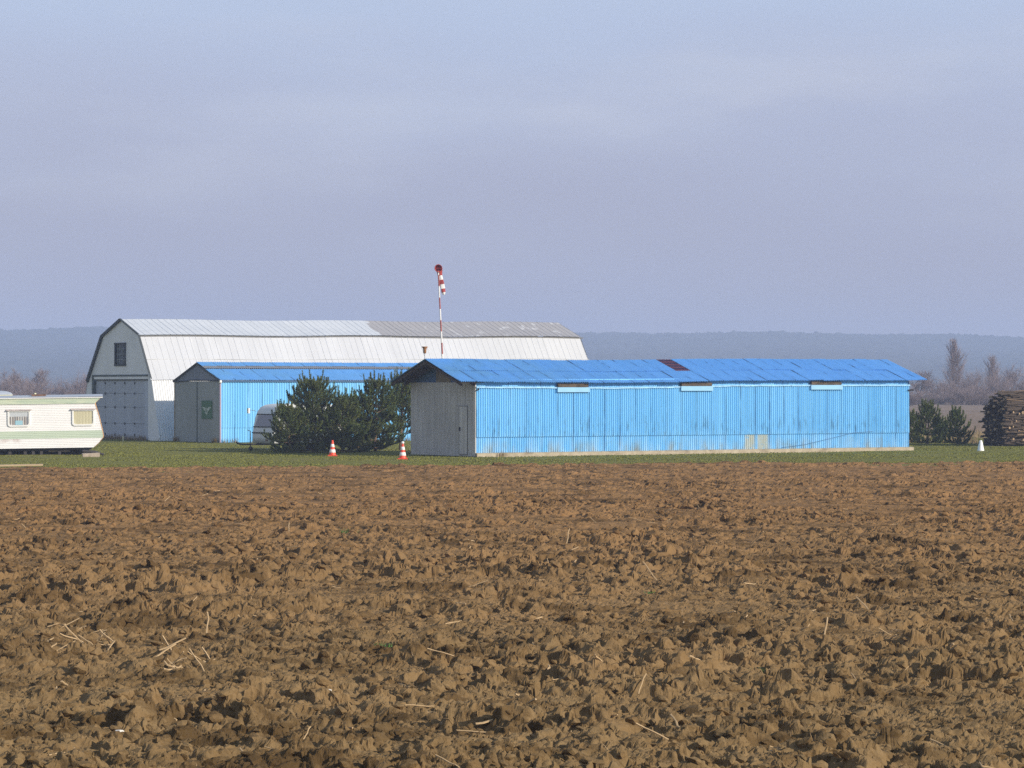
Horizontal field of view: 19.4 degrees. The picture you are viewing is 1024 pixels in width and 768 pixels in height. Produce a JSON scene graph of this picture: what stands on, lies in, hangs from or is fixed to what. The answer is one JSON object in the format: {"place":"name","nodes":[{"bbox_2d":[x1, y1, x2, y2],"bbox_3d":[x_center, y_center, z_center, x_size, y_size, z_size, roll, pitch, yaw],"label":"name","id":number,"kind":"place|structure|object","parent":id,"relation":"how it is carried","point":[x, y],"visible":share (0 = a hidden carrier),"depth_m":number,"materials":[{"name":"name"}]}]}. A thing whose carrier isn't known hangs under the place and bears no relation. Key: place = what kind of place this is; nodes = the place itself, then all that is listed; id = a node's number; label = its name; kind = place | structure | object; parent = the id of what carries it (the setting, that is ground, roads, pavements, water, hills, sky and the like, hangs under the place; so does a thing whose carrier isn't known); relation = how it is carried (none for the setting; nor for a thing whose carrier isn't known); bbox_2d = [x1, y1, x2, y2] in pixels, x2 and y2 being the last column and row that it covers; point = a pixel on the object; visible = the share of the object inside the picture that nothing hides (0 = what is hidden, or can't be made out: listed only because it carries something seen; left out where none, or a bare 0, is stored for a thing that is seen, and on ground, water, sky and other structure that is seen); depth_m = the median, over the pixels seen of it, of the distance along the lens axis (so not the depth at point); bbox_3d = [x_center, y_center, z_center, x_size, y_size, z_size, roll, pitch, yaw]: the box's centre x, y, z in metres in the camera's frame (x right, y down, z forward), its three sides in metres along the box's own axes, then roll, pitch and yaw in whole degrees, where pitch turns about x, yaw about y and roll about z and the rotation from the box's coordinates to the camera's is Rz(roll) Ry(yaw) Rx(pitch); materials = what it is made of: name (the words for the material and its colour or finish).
{"place":"outdoors","nodes":[
{"label":"outdoors","id":0,"kind":"place"},
{"bbox_2d":[0,460,1023,767],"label":"ploughed field","id":1,"kind":"structure","parent":0,"point":[966,484],"depth_m":38.40,"materials":[{"name":"soil"}]},
{"bbox_2d":[64,624,82,642],"bbox_3d":[-4.821,2.763,33.043,0.324,0.024,0.023,45,-1,-1],"label":"straw stalk","id":2,"kind":"object","parent":1,"relation":"on","point":[69,630],"visible":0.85,"depth_m":33.04,"materials":[{"name":"beige plant"}]},
{"bbox_2d":[99,629,112,641],"bbox_3d":[-4.501,2.797,33.287,0.226,0.026,0.031,38,14,18],"label":"straw stalk","id":3,"kind":"object","parent":1,"relation":"on","point":[105,635],"visible":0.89,"depth_m":33.28,"materials":[{"name":"beige plant"}]},
{"bbox_2d":[155,643,175,656],"bbox_3d":[-3.676,2.828,31.779,0.295,0.024,0.027,-33,20,-34],"label":"straw stalk","id":4,"kind":"object","parent":1,"relation":"on","point":[166,649],"visible":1,"depth_m":31.78,"materials":[{"name":"beige plant"}]},
{"bbox_2d":[159,637,185,650],"bbox_3d":[-3.602,2.765,31.859,0.314,0.025,0.030,-24,9,-22],"label":"straw stalk","id":5,"kind":"object","parent":1,"relation":"on","point":[172,644],"visible":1,"depth_m":31.84,"materials":[{"name":"beige plant"}]},
{"bbox_2d":[189,648,204,671],"bbox_3d":[-3.180,2.786,30.278,0.026,0.285,0.025,-43,-16,18],"label":"straw stalk","id":6,"kind":"object","parent":1,"relation":"on","point":[197,660],"visible":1,"depth_m":30.27,"materials":[{"name":"beige plant"}]},
{"bbox_2d":[206,612,208,632],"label":"straw stalk","id":7,"kind":"object","parent":1,"relation":"on","point":[207,622],"visible":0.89,"depth_m":34.48,"materials":[{"name":"beige plant"}]},
{"bbox_2d":[405,704,433,706],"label":"straw stalk","id":8,"kind":"object","parent":1,"relation":"on","point":[418,705],"visible":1,"depth_m":26.59,"materials":[{"name":"beige plant"}]},
{"bbox_2d":[427,648,453,656],"bbox_3d":[-0.749,2.816,31.491,0.289,0.021,0.028,16,0,1],"label":"straw stalk","id":9,"kind":"object","parent":1,"relation":"on","point":[440,652],"visible":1,"depth_m":31.48,"materials":[{"name":"beige plant"}]},
{"bbox_2d":[435,754,459,767],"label":"straw stalk","id":10,"kind":"object","parent":1,"relation":"on","point":[446,760],"visible":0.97,"depth_m":22.85,"materials":[{"name":"beige plant"}]},
{"bbox_2d":[456,730,485,732],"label":"straw stalk","id":11,"kind":"object","parent":1,"relation":"on","point":[470,731],"visible":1,"depth_m":24.96,"materials":[{"name":"beige plant"}]},
{"bbox_2d":[475,719,492,724],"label":"straw stalk","id":12,"kind":"object","parent":1,"relation":"on","point":[484,722],"visible":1,"depth_m":25.23,"materials":[{"name":"beige plant"}]},
{"bbox_2d":[9,520,1022,767],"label":"plant litter","id":13,"kind":"object","parent":1,"relation":"on","point":[639,676],"visible":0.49,"depth_m":30.04,"materials":[{"name":"beige plant"}]},
{"bbox_2d":[643,561,656,580],"bbox_3d":[2.094,2.841,45.538,0.030,0.026,0.400,0,43,-48],"label":"straw stalk","id":14,"kind":"object","parent":1,"relation":"on","point":[649,570],"visible":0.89,"depth_m":45.53,"materials":[{"name":"beige plant"}]},
{"bbox_2d":[636,723,668,739],"bbox_3d":[1.151,2.849,24.597,0.298,0.022,0.030,26,4,9],"label":"straw stalk","id":15,"kind":"object","parent":1,"relation":"on","point":[648,729],"visible":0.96,"depth_m":24.59,"materials":[{"name":"beige plant"}]},
{"bbox_2d":[670,714,679,727],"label":"straw stalk","id":16,"kind":"object","parent":1,"relation":"on","point":[675,720],"visible":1,"depth_m":25.19,"materials":[{"name":"beige plant"}]},
{"bbox_2d":[824,617,827,634],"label":"straw stalk","id":17,"kind":"object","parent":1,"relation":"on","point":[826,626],"visible":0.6,"depth_m":34.30,"materials":[{"name":"beige plant"}]},
{"bbox_2d":[0,325,1023,394],"bbox_3d":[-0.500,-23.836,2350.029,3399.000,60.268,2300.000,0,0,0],"label":"hills","id":18,"kind":"structure","parent":0,"point":[66,353],"depth_m":2349.89,"materials":[{"name":"grey"}]},
{"bbox_2d":[0,395,1023,472],"bbox_3d":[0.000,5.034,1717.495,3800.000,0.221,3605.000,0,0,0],"label":"ground","id":19,"kind":"structure","parent":0,"point":[205,453],"depth_m":126.62,"materials":[{"name":"green plant"}]},
{"bbox_2d":[0,391,12,395],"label":"mobile home","id":20,"kind":"object","parent":19,"relation":"on","point":[4,393],"visible":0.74,"depth_m":140.17,"materials":[{"name":"beige paint"}]},
{"bbox_2d":[0,373,19,392],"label":"bare shrub","id":21,"kind":"object","parent":19,"relation":"on","point":[6,388],"visible":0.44,"depth_m":414.09,"materials":[{"name":"brown plant"}]},
{"bbox_2d":[0,368,28,393],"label":"bare tree","id":22,"kind":"object","parent":19,"relation":"on","point":[15,376],"visible":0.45,"depth_m":429.23,"materials":[{"name":"brown plant"}]},
{"bbox_2d":[0,464,42,465],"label":"plank","id":23,"kind":"object","parent":19,"relation":"on","point":[22,465],"visible":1,"depth_m":110.74,"materials":[{"name":"brown wood"}]},
{"bbox_2d":[2,382,55,394],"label":"bare shrub","id":24,"kind":"object","parent":19,"relation":"on","point":[26,390],"visible":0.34,"depth_m":400.39,"materials":[{"name":"brown plant"}]},
{"bbox_2d":[10,365,51,394],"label":"bare shrub","id":25,"kind":"object","parent":19,"relation":"on","point":[35,388],"visible":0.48,"depth_m":410.23,"materials":[{"name":"brown plant"}]},
{"bbox_2d":[25,368,49,392],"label":"bare tree","id":26,"kind":"object","parent":19,"relation":"on","point":[33,380],"visible":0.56,"depth_m":439.82,"materials":[{"name":"brown plant"}]},
{"bbox_2d":[25,375,66,394],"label":"bare shrub","id":27,"kind":"object","parent":19,"relation":"on","point":[58,392],"visible":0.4,"depth_m":415.62,"materials":[{"name":"brown plant"}]},
{"bbox_2d":[0,393,103,454],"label":"mobile home","id":28,"kind":"object","parent":19,"relation":"on","point":[35,423],"visible":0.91,"depth_m":131.31,"materials":[{"name":"white metal"}]},
{"bbox_2d":[6,409,31,426],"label":"window","id":29,"kind":"structure","parent":28,"relation":"in","point":[16,417],"depth_m":131.06,"materials":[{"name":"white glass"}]},
{"bbox_2d":[71,408,95,425],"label":"window","id":30,"kind":"structure","parent":28,"relation":"in","point":[83,416],"depth_m":131.45,"materials":[{"name":"beige glass"}]},
{"bbox_2d":[56,368,86,394],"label":"bare shrub","id":31,"kind":"object","parent":19,"relation":"on","point":[79,387],"visible":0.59,"depth_m":411.61,"materials":[{"name":"brown plant"}]},
{"bbox_2d":[82,453,99,456],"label":"concrete block","id":32,"kind":"object","parent":19,"relation":"on","point":[90,454],"depth_m":127.56,"materials":[{"name":"beige concrete"}]},
{"bbox_2d":[82,450,103,455],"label":"timber offcut","id":33,"kind":"object","parent":32,"relation":"on","point":[90,451],"visible":1,"depth_m":127.79,"materials":[{"name":"wood"}]},
{"bbox_2d":[260,399,313,452],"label":"pine tree","id":34,"kind":"object","parent":19,"relation":"on","point":[281,412],"visible":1,"depth_m":135.46,"materials":[{"name":"green plant"}]},
{"bbox_2d":[236,404,341,450],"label":"touring caravan","id":35,"kind":"object","parent":19,"relation":"on","point":[262,417],"visible":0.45,"depth_m":141.01,"materials":[{"name":"white metal"}]},
{"bbox_2d":[253,414,271,427],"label":"window","id":36,"kind":"structure","parent":35,"relation":"in","point":[262,420],"depth_m":140.96,"materials":[{"name":"grey glass"}]},
{"bbox_2d":[172,362,416,442],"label":"aircraft shed","id":37,"kind":"structure","parent":19,"relation":"on","point":[214,400],"depth_m":162.13,"materials":[{"name":"blue metal"}]},
{"bbox_2d":[175,381,196,441],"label":"door","id":38,"kind":"structure","parent":37,"relation":"in","point":[185,392],"depth_m":163.39,"materials":[{"name":"grey metal"}]},
{"bbox_2d":[197,381,218,442],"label":"door","id":39,"kind":"structure","parent":37,"relation":"in","point":[207,390],"depth_m":161.02,"materials":[{"name":"grey metal"}]},
{"bbox_2d":[274,369,359,451],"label":"pine tree","id":40,"kind":"object","parent":19,"relation":"on","point":[316,394],"visible":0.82,"depth_m":136.35,"materials":[{"name":"green plant"}]},
{"bbox_2d":[328,440,336,455],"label":"traffic cone","id":41,"kind":"object","parent":19,"relation":"on","point":[332,451],"visible":1,"depth_m":129.54,"materials":[{"name":"plastic"}]},
{"bbox_2d":[86,318,588,440],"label":"hangar","id":42,"kind":"structure","parent":19,"relation":"on","point":[137,367],"depth_m":172.72,"materials":[{"name":"white metal"}]},
{"bbox_2d":[95,380,104,433],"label":"door leaf","id":43,"kind":"structure","parent":42,"relation":"in","point":[100,386],"depth_m":172.53,"materials":[{"name":"grey paint"}]},
{"bbox_2d":[104,380,114,437],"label":"door leaf","id":44,"kind":"structure","parent":42,"relation":"in","point":[109,384],"depth_m":171.65,"materials":[{"name":"grey paint"}]},
{"bbox_2d":[114,343,125,365],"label":"window","id":45,"kind":"structure","parent":42,"relation":"in","point":[119,348],"depth_m":170.36,"materials":[{"name":"grey glass"}]},
{"bbox_2d":[114,380,125,436],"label":"door leaf","id":46,"kind":"structure","parent":42,"relation":"in","point":[119,384],"depth_m":170.52,"materials":[{"name":"grey paint"}]},
{"bbox_2d":[124,380,134,438],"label":"door leaf","id":47,"kind":"structure","parent":42,"relation":"in","point":[129,384],"depth_m":169.49,"materials":[{"name":"grey paint"}]},
{"bbox_2d":[134,380,144,438],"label":"door leaf","id":48,"kind":"structure","parent":42,"relation":"in","point":[139,406],"depth_m":168.37,"materials":[{"name":"grey paint"}]},
{"bbox_2d":[316,385,372,451],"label":"pine tree","id":49,"kind":"object","parent":19,"relation":"on","point":[341,400],"visible":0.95,"depth_m":136.24,"materials":[{"name":"green plant"}]},
{"bbox_2d":[332,390,390,450],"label":"pine tree","id":50,"kind":"object","parent":19,"relation":"on","point":[363,410],"visible":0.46,"depth_m":138.53,"materials":[{"name":"green plant"}]},
{"bbox_2d":[349,370,406,450],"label":"pine tree","id":51,"kind":"object","parent":19,"relation":"on","point":[383,401],"visible":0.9,"depth_m":138.66,"materials":[{"name":"green plant"}]},
{"bbox_2d":[383,366,410,449],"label":"pine tree","id":52,"kind":"object","parent":19,"relation":"on","point":[404,398],"visible":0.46,"depth_m":141.65,"materials":[{"name":"green plant"}]},
{"bbox_2d":[398,441,407,459],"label":"traffic cone","id":53,"kind":"object","parent":19,"relation":"on","point":[402,455],"visible":1,"depth_m":123.67,"materials":[{"name":"plastic"}]},
{"bbox_2d":[422,346,427,358],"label":"funnel pole","id":54,"kind":"object","parent":19,"relation":"on","point":[424,349],"visible":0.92,"depth_m":149.93,"materials":[{"name":"metal"}]},
{"bbox_2d":[434,264,444,358],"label":"windsock","id":55,"kind":"object","parent":19,"relation":"on","point":[438,270],"visible":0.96,"depth_m":149.99,"materials":[{"name":"metal"}]},
{"bbox_2d":[103,429,986,456],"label":"dry grass","id":56,"kind":"structure","parent":19,"relation":"on","point":[976,434],"depth_m":167.99,"materials":[{"name":"brown plant"}]},
{"bbox_2d":[390,358,926,456],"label":"storage shed","id":57,"kind":"structure","parent":19,"relation":"on","point":[494,407],"depth_m":133.19,"materials":[{"name":"blue paint"}]},
{"bbox_2d":[459,406,467,454],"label":"door","id":58,"kind":"structure","parent":57,"relation":"in","point":[463,410],"depth_m":128.47,"materials":[{"name":"grey metal"}]},
{"bbox_2d":[557,384,589,391],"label":"window","id":59,"kind":"structure","parent":57,"relation":"in","point":[560,387],"depth_m":130.33,"materials":[{"name":"glass"}]},
{"bbox_2d":[680,383,712,390],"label":"window","id":60,"kind":"structure","parent":57,"relation":"in","point":[684,386],"depth_m":133.94,"materials":[{"name":"glass"}]},
{"bbox_2d":[810,382,842,389],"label":"window","id":61,"kind":"structure","parent":57,"relation":"in","point":[814,385],"depth_m":137.99,"materials":[{"name":"glass"}]},
{"bbox_2d":[909,408,921,441],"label":"pine tree","id":62,"kind":"object","parent":19,"relation":"on","point":[912,421],"visible":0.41,"depth_m":161.71,"materials":[{"name":"green plant"}]},
{"bbox_2d":[909,383,927,405],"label":"bare shrub","id":63,"kind":"object","parent":19,"relation":"on","point":[913,398],"visible":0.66,"depth_m":392.45,"materials":[{"name":"brown plant"}]},
{"bbox_2d":[909,371,933,393],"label":"bare tree","id":64,"kind":"object","parent":19,"relation":"on","point":[925,376],"visible":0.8,"depth_m":429.88,"materials":[{"name":"brown plant"}]},
{"bbox_2d":[909,398,944,443],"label":"pine tree","id":65,"kind":"object","parent":19,"relation":"on","point":[928,411],"visible":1,"depth_m":156.80,"materials":[{"name":"green plant"}]},
{"bbox_2d":[914,375,945,402],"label":"bare shrub","id":66,"kind":"object","parent":19,"relation":"on","point":[931,388],"visible":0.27,"depth_m":434.71,"materials":[{"name":"brown plant"}]},
{"bbox_2d":[912,389,949,404],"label":"bare shrub","id":67,"kind":"object","parent":19,"relation":"on","point":[928,396],"visible":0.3,"depth_m":399.08,"materials":[{"name":"brown plant"}]},
{"bbox_2d":[927,391,949,404],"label":"bare shrub","id":68,"kind":"object","parent":19,"relation":"on","point":[937,399],"visible":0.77,"depth_m":398.80,"materials":[{"name":"brown plant"}]},
{"bbox_2d":[931,417,951,442],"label":"pine tree","id":69,"kind":"object","parent":19,"relation":"on","point":[942,438],"visible":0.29,"depth_m":159.76,"materials":[{"name":"green plant"}]},
{"bbox_2d":[924,370,961,402],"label":"bare shrub","id":70,"kind":"object","parent":19,"relation":"on","point":[944,387],"visible":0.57,"depth_m":420.03,"materials":[{"name":"brown plant"}]},
{"bbox_2d":[936,387,959,404],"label":"bare shrub","id":71,"kind":"object","parent":19,"relation":"on","point":[949,399],"visible":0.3,"depth_m":397.78,"materials":[{"name":"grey plant"}]},
{"bbox_2d":[942,338,969,386],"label":"poplar tree","id":72,"kind":"object","parent":19,"relation":"on","point":[953,356],"visible":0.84,"depth_m":429.63,"materials":[{"name":"brown plant"}]},
{"bbox_2d":[942,405,975,443],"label":"pine tree","id":73,"kind":"object","parent":19,"relation":"on","point":[957,416],"visible":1,"depth_m":155.82,"materials":[{"name":"green plant"}]},
{"bbox_2d":[940,389,983,404],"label":"bare shrub","id":74,"kind":"object","parent":19,"relation":"on","point":[957,396],"visible":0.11,"depth_m":396.75,"materials":[{"name":"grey plant"}]},
{"bbox_2d":[942,383,986,404],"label":"bare shrub","id":75,"kind":"object","parent":19,"relation":"on","point":[964,395],"visible":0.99,"depth_m":389.98,"materials":[{"name":"grey plant"}]},
{"bbox_2d":[943,365,997,391],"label":"bare shrub","id":76,"kind":"object","parent":19,"relation":"on","point":[967,379],"visible":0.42,"depth_m":425.27,"materials":[{"name":"grey plant"}]},
{"bbox_2d":[951,386,996,404],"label":"bare shrub","id":77,"kind":"object","parent":19,"relation":"on","point":[984,396],"visible":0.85,"depth_m":392.30,"materials":[{"name":"grey plant"}]},
{"bbox_2d":[960,370,999,404],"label":"bare shrub","id":78,"kind":"object","parent":19,"relation":"on","point":[978,388],"visible":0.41,"depth_m":420.44,"materials":[{"name":"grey plant"}]},
{"bbox_2d":[977,440,983,450],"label":"marker cone","id":79,"kind":"object","parent":19,"relation":"on","point":[980,447],"visible":0.88,"depth_m":139.74,"materials":[{"name":"white plastic"}]},
{"bbox_2d":[975,385,997,405],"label":"bare shrub","id":80,"kind":"object","parent":19,"relation":"on","point":[983,403],"visible":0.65,"depth_m":395.53,"materials":[{"name":"grey plant"}]},
{"bbox_2d":[982,354,1002,391],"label":"poplar tree","id":81,"kind":"object","parent":19,"relation":"on","point":[992,364],"visible":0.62,"depth_m":439.76,"materials":[{"name":"brown plant"}]},
{"bbox_2d":[977,376,1018,394],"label":"bare shrub","id":82,"kind":"object","parent":19,"relation":"on","point":[996,386],"visible":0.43,"depth_m":417.00,"materials":[{"name":"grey plant"}]},
{"bbox_2d":[982,393,1023,445],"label":"stacked branches","id":83,"kind":"object","parent":19,"relation":"on","point":[997,424],"visible":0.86,"depth_m":151.20,"materials":[{"name":"brown plant"}]},
{"bbox_2d":[1003,423,1020,426],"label":"branch log","id":84,"kind":"object","parent":83,"relation":"on","point":[1008,424],"visible":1,"depth_m":150.64,"materials":[{"name":"brown wood"}]},
{"bbox_2d":[1001,391,1023,394],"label":"branch log","id":85,"kind":"object","parent":83,"relation":"on","point":[1012,392],"visible":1,"depth_m":151.48,"materials":[{"name":"brown wood"}]},
{"bbox_2d":[1005,397,1023,399],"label":"branch log","id":86,"kind":"object","parent":83,"relation":"on","point":[1014,398],"visible":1,"depth_m":151.14,"materials":[{"name":"brown wood"}]},
{"bbox_2d":[993,363,1023,390],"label":"bare tree","id":87,"kind":"object","parent":19,"relation":"on","point":[1012,376],"visible":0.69,"depth_m":434.97,"materials":[{"name":"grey plant"}]},
{"bbox_2d":[1000,370,1023,390],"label":"bare shrub","id":88,"kind":"object","parent":19,"relation":"on","point":[1021,387],"visible":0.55,"depth_m":419.76,"materials":[{"name":"grey plant"}]},
{"bbox_2d":[0,0,1023,336],"label":"sky","id":89,"kind":"structure","parent":0,"point":[583,166],"materials":[{"name":"blue"}]},
{"bbox_2d":[909,401,985,431],"bbox_3d":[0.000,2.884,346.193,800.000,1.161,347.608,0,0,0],"label":"meadow","id":90,"kind":"structure","parent":0,"point":[974,413],"depth_m":275.02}
]}

